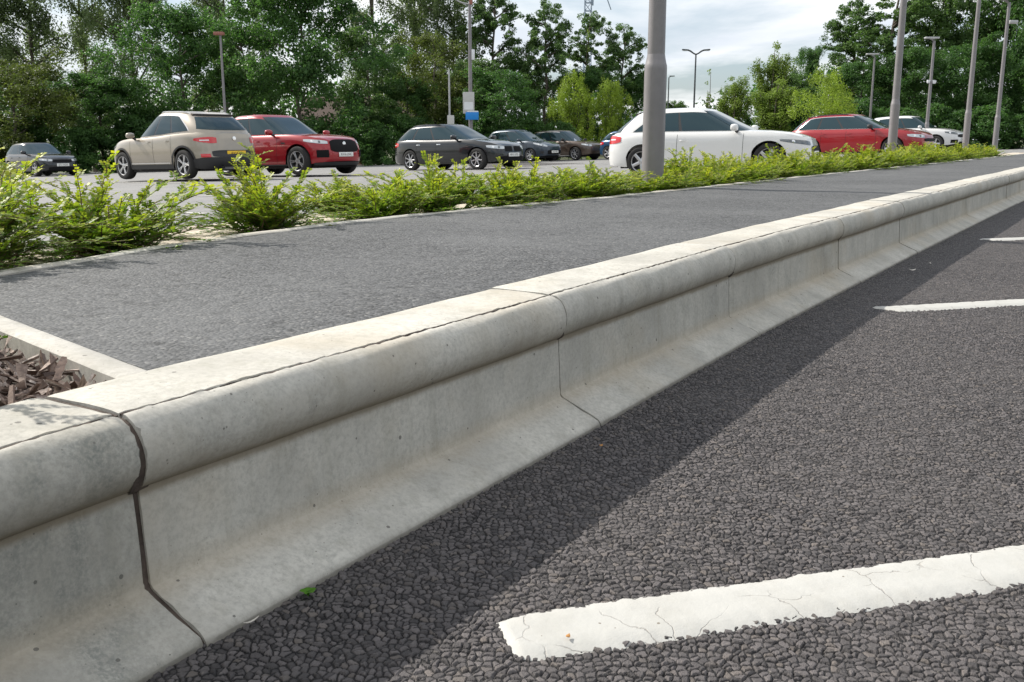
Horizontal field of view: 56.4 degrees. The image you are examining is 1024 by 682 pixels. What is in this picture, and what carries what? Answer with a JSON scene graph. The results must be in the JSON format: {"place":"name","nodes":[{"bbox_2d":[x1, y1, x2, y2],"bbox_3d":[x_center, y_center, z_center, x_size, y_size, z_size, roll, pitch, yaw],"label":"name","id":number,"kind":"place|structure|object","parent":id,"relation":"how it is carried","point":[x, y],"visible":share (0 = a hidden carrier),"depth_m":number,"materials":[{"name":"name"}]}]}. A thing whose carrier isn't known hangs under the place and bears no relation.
{"place":"outdoors","nodes":[
{"label":"outdoors","id":0,"kind":"place"},
{"bbox_2d":[0,336,105,406],"bbox_3d":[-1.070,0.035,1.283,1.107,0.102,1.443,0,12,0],"label":"bark mulch","id":1,"kind":"object","parent":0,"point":[49,373],"visible":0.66,"depth_m":1.26,"materials":[{"name":"brown wood"}]},
{"bbox_2d":[1,165,630,241],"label":"car park","id":2,"kind":"structure","parent":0,"point":[135,184],"depth_m":22.40,"materials":[{"name":"grey asphalt"}]},
{"bbox_2d":[5,142,77,175],"bbox_3d":[-20.610,-7.951,41.767,4.314,1.456,2.140,8,14,40],"label":"hatchback car","id":3,"kind":"object","parent":2,"relation":"on","point":[53,159],"visible":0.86,"depth_m":40.88,"materials":[{"name":"black metal"}]},
{"bbox_2d":[114,109,256,178],"bbox_3d":[-8.313,-4.947,24.108,4.463,1.659,2.200,7,14,37],"label":"sports utility car","id":4,"kind":"object","parent":2,"relation":"on","point":[207,140],"visible":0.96,"depth_m":22.90,"materials":[{"name":"beige metal"}]},
{"bbox_2d":[222,114,360,175],"bbox_3d":[-6.311,-5.460,26.451,4.748,1.698,2.300,6,13,35],"label":"sports utility car","id":5,"kind":"object","parent":2,"relation":"on","point":[291,142],"visible":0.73,"depth_m":25.33,"materials":[{"name":"red metal"}]},
{"bbox_2d":[395,124,522,170],"bbox_3d":[-1.759,-6.274,30.775,4.636,1.488,2.170,7,14,37],"label":"estate car","id":6,"kind":"object","parent":2,"relation":"on","point":[457,143],"visible":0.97,"depth_m":30.04,"materials":[{"name":"black metal"}]},
{"bbox_2d":[609,108,818,176],"bbox_3d":[4.289,-4.321,20.556,4.398,1.470,2.130,4,12,26],"label":"hatchback car","id":7,"kind":"object","parent":2,"relation":"on","point":[713,132],"visible":0.67,"depth_m":19.86,"materials":[{"name":"white metal"}]},
{"bbox_2d":[0,0,1021,139],"label":"sky","id":8,"kind":"structure","parent":0,"point":[737,33],"materials":[{"name":"white"}]},
{"bbox_2d":[0,153,1022,269],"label":"planting bed","id":9,"kind":"object","parent":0,"point":[208,235],"visible":0.03,"depth_m":3.33,"materials":[{"name":"brown soil"}]},
{"bbox_2d":[0,147,88,235],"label":"shrub","id":10,"kind":"object","parent":9,"relation":"on","point":[8,224],"visible":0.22,"depth_m":3.09,"materials":[{"name":"green plant"}]},
{"bbox_2d":[0,170,120,266],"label":"shrub","id":11,"kind":"object","parent":9,"relation":"on","point":[12,239],"visible":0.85,"depth_m":2.38,"materials":[{"name":"green plant"}]},
{"bbox_2d":[0,185,132,269],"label":"shrub","id":12,"kind":"object","parent":9,"relation":"on","point":[10,264],"visible":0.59,"depth_m":2.46,"materials":[{"name":"green plant"}]},
{"bbox_2d":[0,150,241,263],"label":"shrub","id":13,"kind":"object","parent":9,"relation":"on","point":[156,222],"visible":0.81,"depth_m":2.79,"materials":[{"name":"green plant"}]},
{"bbox_2d":[162,142,354,234],"bbox_3d":[-0.941,-0.520,3.470,0.740,0.394,0.673,-9,15,-36],"label":"shrub","id":14,"kind":"object","parent":9,"relation":"on","point":[256,211],"visible":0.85,"depth_m":3.41,"materials":[{"name":"green plant"}]},
{"bbox_2d":[281,169,403,214],"bbox_3d":[-0.864,-0.680,4.524,0.667,0.268,0.513,6,13,25],"label":"shrub","id":15,"kind":"object","parent":9,"relation":"on","point":[313,188],"visible":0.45,"depth_m":4.47,"materials":[{"name":"green plant"}]},
{"bbox_2d":[304,169,460,220],"bbox_3d":[-0.553,-0.591,3.983,0.723,0.251,0.684,-7,14,-30],"label":"shrub","id":16,"kind":"object","parent":9,"relation":"on","point":[376,206],"visible":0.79,"depth_m":3.93,"materials":[{"name":"green plant"}]},
{"bbox_2d":[354,150,544,213],"bbox_3d":[-0.316,-0.667,4.354,0.804,0.397,0.725,8,14,32],"label":"shrub","id":17,"kind":"object","parent":9,"relation":"on","point":[433,185],"visible":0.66,"depth_m":4.31,"materials":[{"name":"green plant"}]},
{"bbox_2d":[395,156,507,200],"bbox_3d":[-0.327,-0.849,5.317,0.675,0.352,0.749,-3,12,-12],"label":"shrub","id":18,"kind":"object","parent":9,"relation":"on","point":[464,192],"visible":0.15,"depth_m":5.25,"materials":[{"name":"green plant"}]},
{"bbox_2d":[456,156,559,206],"bbox_3d":[-0.006,-0.732,4.609,0.533,0.301,0.736,5,13,21],"label":"shrub","id":19,"kind":"object","parent":9,"relation":"on","point":[509,184],"visible":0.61,"depth_m":4.58,"materials":[{"name":"green plant"}]},
{"bbox_2d":[0,153,1023,276],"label":"path edging","id":20,"kind":"object","parent":9,"relation":"on","point":[16,270],"visible":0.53,"depth_m":3.17,"materials":[{"name":"concrete"}]},
{"bbox_2d":[471,155,585,201],"bbox_3d":[0.107,-0.806,4.947,0.714,0.310,0.682,0,12,0],"label":"shrub","id":21,"kind":"object","parent":9,"relation":"on","point":[533,180],"visible":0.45,"depth_m":4.90,"materials":[{"name":"green plant"}]},
{"bbox_2d":[537,157,646,199],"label":"shrub","id":22,"kind":"object","parent":9,"relation":"on","point":[594,189],"visible":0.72,"depth_m":5.20,"materials":[{"name":"green plant"}]},
{"bbox_2d":[558,164,655,196],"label":"shrub","id":23,"kind":"object","parent":9,"relation":"on","point":[628,190],"visible":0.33,"depth_m":5.57,"materials":[{"name":"green plant"}]},
{"bbox_2d":[641,0,666,183],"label":"lamp column","id":24,"kind":"structure","parent":9,"relation":"on","point":[654,103],"depth_m":5.96,"materials":[{"name":"grey metal"}]},
{"bbox_2d":[614,170,703,193],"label":"shrub","id":25,"kind":"object","parent":9,"relation":"on","point":[666,184],"visible":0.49,"depth_m":5.85,"materials":[{"name":"green plant"}]},
{"bbox_2d":[631,160,712,188],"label":"shrub","id":26,"kind":"object","parent":9,"relation":"on","point":[689,176],"visible":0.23,"depth_m":6.24,"materials":[{"name":"green plant"}]},
{"bbox_2d":[627,145,729,178],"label":"shrub","id":27,"kind":"object","parent":9,"relation":"on","point":[673,167],"visible":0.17,"depth_m":7.42,"materials":[{"name":"green plant"}]},
{"bbox_2d":[674,153,785,183],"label":"shrub","id":28,"kind":"object","parent":9,"relation":"on","point":[723,168],"visible":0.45,"depth_m":6.95,"materials":[{"name":"green plant"}]},
{"bbox_2d":[710,153,787,180],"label":"shrub","id":29,"kind":"object","parent":9,"relation":"on","point":[758,174],"visible":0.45,"depth_m":7.19,"materials":[{"name":"green plant"}]},
{"bbox_2d":[768,147,829,176],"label":"shrub","id":30,"kind":"object","parent":9,"relation":"on","point":[801,164],"visible":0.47,"depth_m":8.21,"materials":[{"name":"green plant"}]},
{"bbox_2d":[804,143,853,174],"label":"shrub","id":31,"kind":"object","parent":9,"relation":"on","point":[825,166],"visible":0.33,"depth_m":8.89,"materials":[{"name":"green plant"}]},
{"bbox_2d":[887,0,906,150],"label":"lamp column","id":32,"kind":"structure","parent":9,"relation":"on","point":[894,120],"depth_m":14.95,"materials":[{"name":"grey metal"}]},
{"bbox_2d":[962,0,980,147],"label":"lamp column","id":33,"kind":"structure","parent":9,"relation":"on","point":[967,125],"depth_m":21.72,"materials":[{"name":"grey metal"}]},
{"bbox_2d":[0,154,1023,353],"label":"footpath","id":34,"kind":"structure","parent":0,"point":[221,296],"depth_m":2.40,"materials":[{"name":"grey asphalt"}]},
{"bbox_2d":[14,320,216,370],"bbox_3d":[-0.935,-0.049,1.690,1.316,0.008,0.138,10,15,38],"label":"footpath end","id":35,"kind":"object","parent":34,"relation":"on","point":[146,356],"visible":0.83,"depth_m":1.38,"materials":[{"name":"concrete"}]},
{"bbox_2d":[2,140,1023,369],"bbox_3d":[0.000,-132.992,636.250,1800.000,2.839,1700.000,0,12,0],"label":"ground","id":36,"kind":"structure","parent":0,"point":[600,157],"depth_m":76.60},
{"bbox_2d":[0,44,81,174],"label":"tree","id":37,"kind":"object","parent":36,"relation":"on","point":[47,101],"visible":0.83,"depth_m":47.77,"materials":[{"name":"green plant"}]},
{"bbox_2d":[0,0,90,142],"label":"tree","id":38,"kind":"object","parent":36,"relation":"on","point":[33,40],"visible":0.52,"depth_m":62.38,"materials":[{"name":"green plant"}]},
{"bbox_2d":[28,125,116,174],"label":"undergrowth bush","id":39,"kind":"object","parent":36,"relation":"on","point":[86,142],"visible":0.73,"depth_m":48.45,"materials":[{"name":"green plant"}]},
{"bbox_2d":[48,0,124,171],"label":"tree","id":40,"kind":"object","parent":36,"relation":"on","point":[82,61],"visible":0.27,"depth_m":64.17,"materials":[{"name":"green plant"}]},
{"bbox_2d":[0,70,178,172],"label":"tree","id":41,"kind":"object","parent":36,"relation":"on","point":[99,96],"visible":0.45,"depth_m":49.90,"materials":[{"name":"green plant"}]},
{"bbox_2d":[79,0,172,113],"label":"tree","id":42,"kind":"object","parent":36,"relation":"on","point":[117,14],"visible":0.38,"depth_m":61.81,"materials":[{"name":"green plant"}]},
{"bbox_2d":[99,112,155,171],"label":"undergrowth bush","id":43,"kind":"object","parent":36,"relation":"on","point":[134,122],"visible":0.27,"depth_m":49.93,"materials":[{"name":"green plant"}]},
{"bbox_2d":[80,0,267,128],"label":"tree","id":44,"kind":"object","parent":36,"relation":"on","point":[181,26],"visible":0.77,"depth_m":51.77,"materials":[{"name":"green plant"}]},
{"bbox_2d":[185,0,260,116],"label":"tree","id":45,"kind":"object","parent":36,"relation":"on","point":[211,3],"visible":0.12,"depth_m":66.24,"materials":[{"name":"green plant"}]},
{"bbox_2d":[193,7,291,114],"bbox_3d":[-15.765,-14.710,55.724,7.247,9.654,5.341,9,15,37],"label":"tree","id":46,"kind":"object","parent":36,"relation":"on","point":[226,61],"visible":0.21,"depth_m":55.22,"materials":[{"name":"green plant"}]},
{"bbox_2d":[200,0,415,139],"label":"tree","id":47,"kind":"object","parent":36,"relation":"on","point":[305,69],"visible":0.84,"depth_m":49.75,"materials":[{"name":"green plant"}]},
{"bbox_2d":[315,25,416,140],"bbox_3d":[-8.395,-14.093,55.328,4.844,8.147,6.335,10,16,40],"label":"tree","id":48,"kind":"object","parent":36,"relation":"on","point":[352,41],"visible":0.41,"depth_m":54.57,"materials":[{"name":"green plant"}]},
{"bbox_2d":[346,120,395,165],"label":"undergrowth bush","id":49,"kind":"object","parent":36,"relation":"on","point":[370,154],"visible":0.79,"depth_m":51.43,"materials":[{"name":"green plant"}]},
{"bbox_2d":[327,0,421,163],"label":"tree","id":50,"kind":"object","parent":36,"relation":"on","point":[371,12],"visible":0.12,"depth_m":64.78,"materials":[{"name":"green plant"}]},
{"bbox_2d":[373,111,423,164],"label":"undergrowth bush","id":51,"kind":"object","parent":36,"relation":"on","point":[405,122],"visible":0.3,"depth_m":53.09,"materials":[{"name":"green plant"}]},
{"bbox_2d":[366,76,445,152],"bbox_3d":[-6.066,-12.986,56.571,4.594,5.259,6.583,6,13,25],"label":"tree","id":52,"kind":"object","parent":36,"relation":"on","point":[386,87],"visible":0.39,"depth_m":55.58,"materials":[{"name":"green plant"}]},
{"bbox_2d":[377,0,451,123],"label":"tree","id":53,"kind":"object","parent":36,"relation":"on","point":[414,17],"visible":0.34,"depth_m":65.50,"materials":[{"name":"green plant"}]},
{"bbox_2d":[382,29,474,124],"bbox_3d":[-4.720,-14.740,58.186,6.418,8.114,8.643,-3,12,-13],"label":"tree","id":54,"kind":"object","parent":36,"relation":"on","point":[456,85],"visible":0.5,"depth_m":56.98,"materials":[{"name":"green plant"}]},
{"bbox_2d":[46,236,841,643],"bbox_3d":[3.358,-1.000,6.927,0.326,0.306,16.184,8,14,32],"label":"kerb bedding","id":55,"kind":"object","parent":36,"relation":"on","point":[138,482],"visible":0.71,"depth_m":1.07,"materials":[{"name":"concrete"}]},
{"bbox_2d":[0,315,146,384],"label":"edging kerb","id":56,"kind":"structure","parent":55,"relation":"on","point":[28,341],"depth_m":1.37,"materials":[{"name":"concrete"}]},
{"bbox_2d":[0,398,202,681],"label":"kerb unit","id":57,"kind":"structure","parent":55,"relation":"on","point":[79,602],"depth_m":0.99,"materials":[{"name":"concrete"}]},
{"bbox_2d":[44,289,599,646],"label":"kerb unit","id":58,"kind":"structure","parent":55,"relation":"on","point":[278,473],"depth_m":1.30,"materials":[{"name":"concrete"}]},
{"bbox_2d":[491,243,758,425],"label":"kerb unit","id":59,"kind":"structure","parent":55,"relation":"on","point":[641,327],"depth_m":2.17,"materials":[{"name":"concrete"}]},
{"bbox_2d":[681,216,859,335],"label":"kerb unit","id":60,"kind":"structure","parent":55,"relation":"on","point":[785,270],"depth_m":3.09,"materials":[{"name":"concrete"}]},
{"bbox_2d":[801,200,916,282],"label":"kerb unit","id":61,"kind":"structure","parent":55,"relation":"on","point":[869,245],"depth_m":4.11,"materials":[{"name":"concrete"}]},
{"bbox_2d":[870,190,954,252],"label":"kerb unit","id":62,"kind":"structure","parent":55,"relation":"on","point":[920,229],"depth_m":5.04,"materials":[{"name":"concrete"}]},
{"bbox_2d":[918,184,980,234],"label":"kerb unit","id":63,"kind":"structure","parent":55,"relation":"on","point":[954,218],"depth_m":5.95,"materials":[{"name":"concrete"}]},
{"bbox_2d":[944,178,1000,220],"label":"kerb unit","id":64,"kind":"structure","parent":55,"relation":"on","point":[979,208],"depth_m":6.84,"materials":[{"name":"concrete"}]},
{"bbox_2d":[972,174,1016,211],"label":"kerb unit","id":65,"kind":"structure","parent":55,"relation":"on","point":[998,200],"depth_m":7.71,"materials":[{"name":"concrete"}]},
{"bbox_2d":[993,171,1023,203],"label":"kerb unit","id":66,"kind":"structure","parent":55,"relation":"on","point":[1013,193],"depth_m":8.58,"materials":[{"name":"concrete"}]},
{"bbox_2d":[417,0,488,124],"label":"tree","id":67,"kind":"object","parent":36,"relation":"on","point":[443,13],"visible":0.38,"depth_m":64.40,"materials":[{"name":"green plant"}]},
{"bbox_2d":[456,0,474,165],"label":"lamp column","id":68,"kind":"structure","parent":36,"relation":"on","point":[471,54],"depth_m":38.34,"materials":[{"name":"grey metal"}]},
{"bbox_2d":[432,56,506,129],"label":"tree","id":69,"kind":"object","parent":36,"relation":"on","point":[488,66],"visible":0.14,"depth_m":59.13,"materials":[{"name":"green plant"}]},
{"bbox_2d":[457,0,523,128],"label":"tree","id":70,"kind":"object","parent":36,"relation":"on","point":[491,22],"visible":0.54,"depth_m":62.88,"materials":[{"name":"green plant"}]},
{"bbox_2d":[453,65,543,135],"bbox_3d":[-0.720,-13.021,55.259,5.487,5.582,8.066,-2,12,-10],"label":"tree","id":71,"kind":"object","parent":36,"relation":"on","point":[485,91],"visible":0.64,"depth_m":53.99,"materials":[{"name":"green plant"}]},
{"bbox_2d":[0,71,1023,154],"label":"distant wood","id":72,"kind":"object","parent":36,"relation":"on","point":[293,111],"visible":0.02,"depth_m":80.20,"materials":[{"name":"green plant"}]},
{"bbox_2d":[500,40,558,129],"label":"tree","id":73,"kind":"object","parent":36,"relation":"on","point":[522,62],"visible":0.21,"depth_m":63.18,"materials":[{"name":"green plant"}]},
{"bbox_2d":[512,0,579,159],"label":"tree","id":74,"kind":"object","parent":36,"relation":"on","point":[554,45],"visible":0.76,"depth_m":61.12,"materials":[{"name":"green plant"}]},
{"bbox_2d":[546,66,597,158],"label":"sapling","id":75,"kind":"object","parent":36,"relation":"on","point":[566,113],"visible":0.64,"depth_m":57.91,"materials":[{"name":"green plant"}]},
{"bbox_2d":[556,10,621,127],"bbox_3d":[5.183,-16.971,63.877,4.490,9.726,3.774,2,12,8],"label":"tree","id":76,"kind":"object","parent":36,"relation":"on","point":[594,24],"visible":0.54,"depth_m":62.82,"materials":[{"name":"green plant"}]},
{"bbox_2d":[543,65,634,141],"bbox_3d":[5.088,-14.770,62.163,6.053,6.029,4.224,3,12,12],"label":"tree","id":77,"kind":"object","parent":36,"relation":"on","point":[593,81],"visible":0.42,"depth_m":61.33,"materials":[{"name":"green plant"}]},
{"bbox_2d":[586,78,633,142],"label":"sapling","id":78,"kind":"object","parent":36,"relation":"on","point":[609,125],"visible":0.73,"depth_m":58.13,"materials":[{"name":"green plant"}]},
{"bbox_2d":[594,23,647,130],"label":"tree","id":79,"kind":"object","parent":36,"relation":"on","point":[637,45],"visible":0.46,"depth_m":63.12,"materials":[{"name":"green plant"}]},
{"bbox_2d":[617,70,643,124],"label":"tree","id":80,"kind":"object","parent":36,"relation":"on","point":[637,92],"visible":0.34,"depth_m":63.20,"materials":[{"name":"green plant"}]},
{"bbox_2d":[747,40,798,129],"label":"tree","id":81,"kind":"object","parent":36,"relation":"on","point":[776,69],"visible":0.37,"depth_m":54.07,"materials":[{"name":"green plant"}]},
{"bbox_2d":[743,73,821,129],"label":"tree","id":82,"kind":"object","parent":36,"relation":"on","point":[795,81],"visible":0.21,"depth_m":66.49,"materials":[{"name":"green plant"}]},
{"bbox_2d":[790,42,825,121],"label":"tree","id":83,"kind":"object","parent":36,"relation":"on","point":[810,54],"visible":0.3,"depth_m":68.70,"materials":[{"name":"green plant"}]},
{"bbox_2d":[809,0,893,103],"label":"tree","id":84,"kind":"object","parent":36,"relation":"on","point":[837,33],"visible":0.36,"depth_m":58.93,"materials":[{"name":"green plant"}]},
{"bbox_2d":[815,58,904,117],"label":"tree","id":85,"kind":"object","parent":36,"relation":"on","point":[848,71],"visible":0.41,"depth_m":53.49,"materials":[{"name":"green plant"}]},
{"bbox_2d":[840,0,954,108],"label":"tree","id":86,"kind":"object","parent":36,"relation":"on","point":[916,9],"visible":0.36,"depth_m":56.77,"materials":[{"name":"green plant"}]},
{"bbox_2d":[863,42,979,116],"bbox_3d":[22.413,-13.395,53.158,4.588,5.930,6.745,-10,15,-38],"label":"tree","id":87,"kind":"object","parent":36,"relation":"on","point":[914,59],"visible":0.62,"depth_m":52.16,"materials":[{"name":"green plant"}]},
{"bbox_2d":[896,0,990,106],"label":"tree","id":88,"kind":"object","parent":36,"relation":"on","point":[915,28],"visible":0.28,"depth_m":58.37,"materials":[{"name":"green plant"}]},
{"bbox_2d":[918,102,980,147],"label":"undergrowth bush","id":89,"kind":"object","parent":36,"relation":"on","point":[944,121],"visible":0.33,"depth_m":49.14,"materials":[{"name":"green plant"}]},
{"bbox_2d":[905,0,1022,124],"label":"tree","id":90,"kind":"object","parent":36,"relation":"on","point":[960,36],"visible":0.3,"depth_m":56.77,"materials":[{"name":"green plant"}]},
{"bbox_2d":[911,30,1023,138],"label":"tree","id":91,"kind":"object","parent":36,"relation":"on","point":[984,66],"visible":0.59,"depth_m":51.07,"materials":[{"name":"green plant"}]},
{"bbox_2d":[962,0,1023,146],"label":"tree","id":92,"kind":"object","parent":36,"relation":"on","point":[1018,8],"visible":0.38,"depth_m":54.04,"materials":[{"name":"green plant"}]},
{"bbox_2d":[992,0,1017,148],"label":"lamp column","id":93,"kind":"structure","parent":36,"relation":"on","point":[997,122],"depth_m":25.57,"materials":[{"name":"grey metal"}]},
{"bbox_2d":[988,56,1023,131],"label":"tree","id":94,"kind":"object","parent":36,"relation":"on","point":[1013,74],"visible":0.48,"depth_m":50.12,"materials":[{"name":"green plant"}]},
{"bbox_2d":[467,163,577,168],"bbox_3d":[29.250,-2.158,13.853,61.500,0.390,52.000,0,12,0],"label":"road beyond","id":95,"kind":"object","parent":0,"point":[519,164],"visible":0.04,"depth_m":36.89,"materials":[{"name":"grey asphalt"}]},
{"bbox_2d":[23,148,1023,174],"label":"car park apron","id":96,"kind":"object","parent":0,"point":[583,162],"visible":0.13,"depth_m":44.15,"materials":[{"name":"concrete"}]},
{"bbox_2d":[488,129,560,161],"bbox_3d":[0.462,-10.024,49.020,4.464,1.646,2.190,8,14,40],"label":"car","id":97,"kind":"object","parent":96,"relation":"on","point":[531,143],"visible":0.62,"depth_m":47.86,"materials":[{"name":"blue metal"}]},
{"bbox_2d":[533,130,599,160],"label":"car","id":98,"kind":"object","parent":96,"relation":"on","point":[573,145],"visible":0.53,"depth_m":51.31,"materials":[{"name":"black metal"}]},
{"bbox_2d":[716,75,753,123],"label":"tree","id":99,"kind":"object","parent":96,"relation":"on","point":[736,103],"visible":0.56,"depth_m":52.05,"materials":[{"name":"green plant"}]},
{"bbox_2d":[745,79,809,143],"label":"tree","id":100,"kind":"object","parent":96,"relation":"on","point":[771,118],"visible":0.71,"depth_m":50.48,"materials":[{"name":"green plant"}]},
{"bbox_2d":[786,64,861,154],"bbox_3d":[15.383,-11.235,46.578,4.114,4.402,3.303,-10,16,-40],"label":"bush","id":101,"kind":"object","parent":96,"relation":"on","point":[828,108],"visible":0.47,"depth_m":45.99,"materials":[{"name":"green plant"}]},
{"bbox_2d":[792,114,933,156],"bbox_3d":[11.387,-6.711,31.300,4.507,1.456,2.160,8,14,40],"label":"estate car","id":102,"kind":"object","parent":96,"relation":"on","point":[834,131],"visible":0.68,"depth_m":30.68,"materials":[{"name":"red metal"}]},
{"bbox_2d":[875,116,962,149],"bbox_3d":[18.385,-9.538,43.992,4.485,1.644,2.210,8,14,40],"label":"sports utility car","id":103,"kind":"object","parent":96,"relation":"on","point":[944,137],"visible":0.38,"depth_m":42.69,"materials":[{"name":"white metal"}]},
{"bbox_2d":[947,103,1023,149],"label":"undergrowth bush","id":104,"kind":"object","parent":96,"relation":"on","point":[984,130],"visible":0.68,"depth_m":48.03,"materials":[{"name":"green plant"}]},
{"bbox_2d":[143,201,1023,681],"bbox_3d":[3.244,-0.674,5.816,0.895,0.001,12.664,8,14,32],"label":"road","id":105,"kind":"structure","parent":0,"point":[849,429],"depth_m":1.39,"materials":[{"name":"grey asphalt"}]},
{"bbox_2d":[496,545,1023,660],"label":"parking line","id":106,"kind":"object","parent":105,"relation":"on","point":[646,620],"visible":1,"depth_m":1.13,"materials":[{"name":"white paint"}]},
{"bbox_2d":[873,299,1023,311],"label":"parking line","id":107,"kind":"object","parent":105,"relation":"on","point":[968,305],"visible":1,"depth_m":3.16,"materials":[{"name":"white paint"}]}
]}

